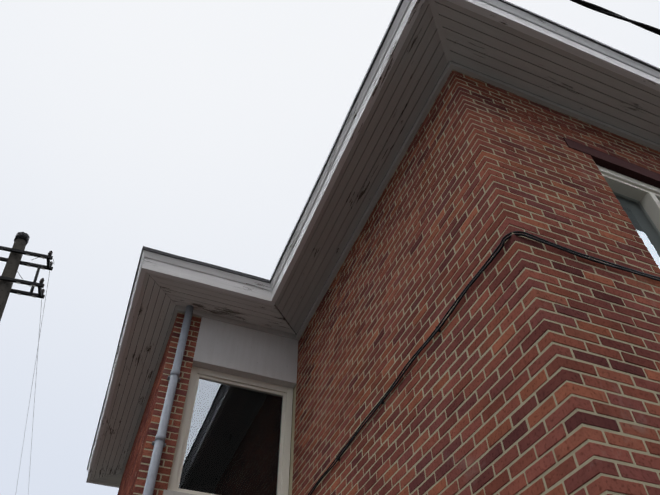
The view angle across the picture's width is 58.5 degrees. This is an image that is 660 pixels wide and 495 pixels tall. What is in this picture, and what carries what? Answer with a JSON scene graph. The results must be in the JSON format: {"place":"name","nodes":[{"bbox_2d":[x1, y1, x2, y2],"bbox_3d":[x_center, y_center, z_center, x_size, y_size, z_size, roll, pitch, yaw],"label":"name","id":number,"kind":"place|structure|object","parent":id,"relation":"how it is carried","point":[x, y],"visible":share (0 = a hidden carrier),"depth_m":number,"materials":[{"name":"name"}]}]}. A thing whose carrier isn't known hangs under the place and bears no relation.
{"place":"outdoors","nodes":[
{"label":"outdoors","id":0,"kind":"place"},
{"bbox_2d":[163,489,194,494],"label":"window sill","id":1,"kind":"structure","parent":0,"point":[167,492],"depth_m":5.00,"materials":[{"name":"beige stone"}]},
{"bbox_2d":[0,0,659,494],"label":"sky","id":2,"kind":"structure","parent":0,"point":[205,131],"materials":[{"name":"white"}]},
{"bbox_2d":[570,0,659,34],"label":"overhead cable","id":3,"kind":"object","parent":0,"point":[602,10],"visible":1,"depth_m":3.80,"materials":[{"name":"black rubber"}]},
{"label":"ground","id":4,"kind":"structure","parent":0,"visible":0},
{"bbox_2d":[0,232,53,491],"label":"utility pole","id":5,"kind":"object","parent":4,"relation":"on","point":[13,261],"visible":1,"depth_m":9.28,"materials":[{"name":"wood"}]},
{"bbox_2d":[130,70,659,494],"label":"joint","id":6,"kind":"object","parent":4,"relation":"on","point":[554,466],"depth_m":3.49,"materials":[{"name":"beige concrete"}]},
{"bbox_2d":[143,305,193,494],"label":"down pipe","id":7,"kind":"object","parent":6,"relation":"attached to","point":[159,443],"visible":1,"depth_m":5.49,"materials":[{"name":"plastic"}]},
{"bbox_2d":[167,366,292,494],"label":"wing window","id":8,"kind":"structure","parent":6,"relation":"in","point":[283,392],"depth_m":5.84,"materials":[{"name":"black glass"}]},
{"bbox_2d":[179,379,281,494],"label":"window pane","id":9,"kind":"structure","parent":8,"relation":"in","point":[231,443],"depth_m":5.75,"materials":[{"name":"black glass"}]},
{"bbox_2d":[192,317,297,387],"bbox_3d":[-0.931,1.182,6.504,1.123,0.643,0.262,16,-50,-15],"label":"wall panel","id":10,"kind":"object","parent":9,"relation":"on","point":[232,349],"visible":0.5,"depth_m":6.36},
{"bbox_2d":[94,1,659,476],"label":"roof deck edge","id":11,"kind":"object","parent":6,"relation":"on","point":[278,309],"visible":0.08,"depth_m":6.76,"materials":[{"name":"grey wood"}]},
{"bbox_2d":[90,473,121,484],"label":"soffit boards","id":12,"kind":"object","parent":11,"relation":"attached to","point":[115,479],"visible":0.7,"depth_m":9.05,"materials":[{"name":"paint"}]},
{"bbox_2d":[91,272,175,479],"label":"soffit boards","id":13,"kind":"object","parent":11,"relation":"attached to","point":[156,288],"visible":0.79,"depth_m":7.25,"materials":[{"name":"paint"}]},
{"bbox_2d":[148,273,294,333],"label":"soffit boards","id":14,"kind":"object","parent":11,"relation":"attached to","point":[211,301],"visible":0.94,"depth_m":6.42,"materials":[{"name":"paint"}]},
{"bbox_2d":[275,0,447,333],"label":"soffit boards","id":15,"kind":"object","parent":11,"relation":"attached to","point":[395,110],"visible":0.77,"depth_m":5.20,"materials":[{"name":"paint"}]},
{"bbox_2d":[86,0,659,487],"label":"fascia","id":16,"kind":"structure","parent":11,"relation":"attached to","point":[400,28],"depth_m":5.15,"materials":[{"name":"paint"}]},
{"bbox_2d":[87,0,659,469],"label":"roof edge flashing","id":17,"kind":"object","parent":16,"relation":"attached to","point":[327,162],"visible":0.42,"depth_m":5.47,"materials":[{"name":"grey metal"}]},
{"bbox_2d":[435,0,659,143],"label":"soffit boards","id":18,"kind":"object","parent":11,"relation":"attached to","point":[619,94],"visible":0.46,"depth_m":4.66,"materials":[{"name":"paint"}]},
{"bbox_2d":[117,71,659,494],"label":"brick wall","id":19,"kind":"structure","parent":6,"relation":"attached to","point":[590,470],"depth_m":3.59,"materials":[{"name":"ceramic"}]},
{"bbox_2d":[308,231,659,494],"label":"wall cables","id":20,"kind":"object","parent":19,"relation":"attached to","point":[505,238],"depth_m":3.35,"materials":[{"name":"black rubber"}]},
{"bbox_2d":[120,0,659,476],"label":"soffit trim","id":21,"kind":"structure","parent":6,"relation":"attached to","point":[450,66],"depth_m":5.05,"materials":[{"name":"paint"}]},
{"bbox_2d":[563,137,659,188],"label":"steel lintel","id":22,"kind":"structure","parent":6,"relation":"attached to","point":[623,167],"depth_m":4.48,"materials":[{"name":"paint"}]},
{"bbox_2d":[597,165,659,268],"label":"window","id":23,"kind":"structure","parent":6,"relation":"in","point":[646,196],"depth_m":4.45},
{"bbox_2d":[615,195,659,267],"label":"window pane","id":24,"kind":"structure","parent":23,"relation":"attached to","point":[641,227],"depth_m":4.34,"materials":[{"name":"white"}]}
]}

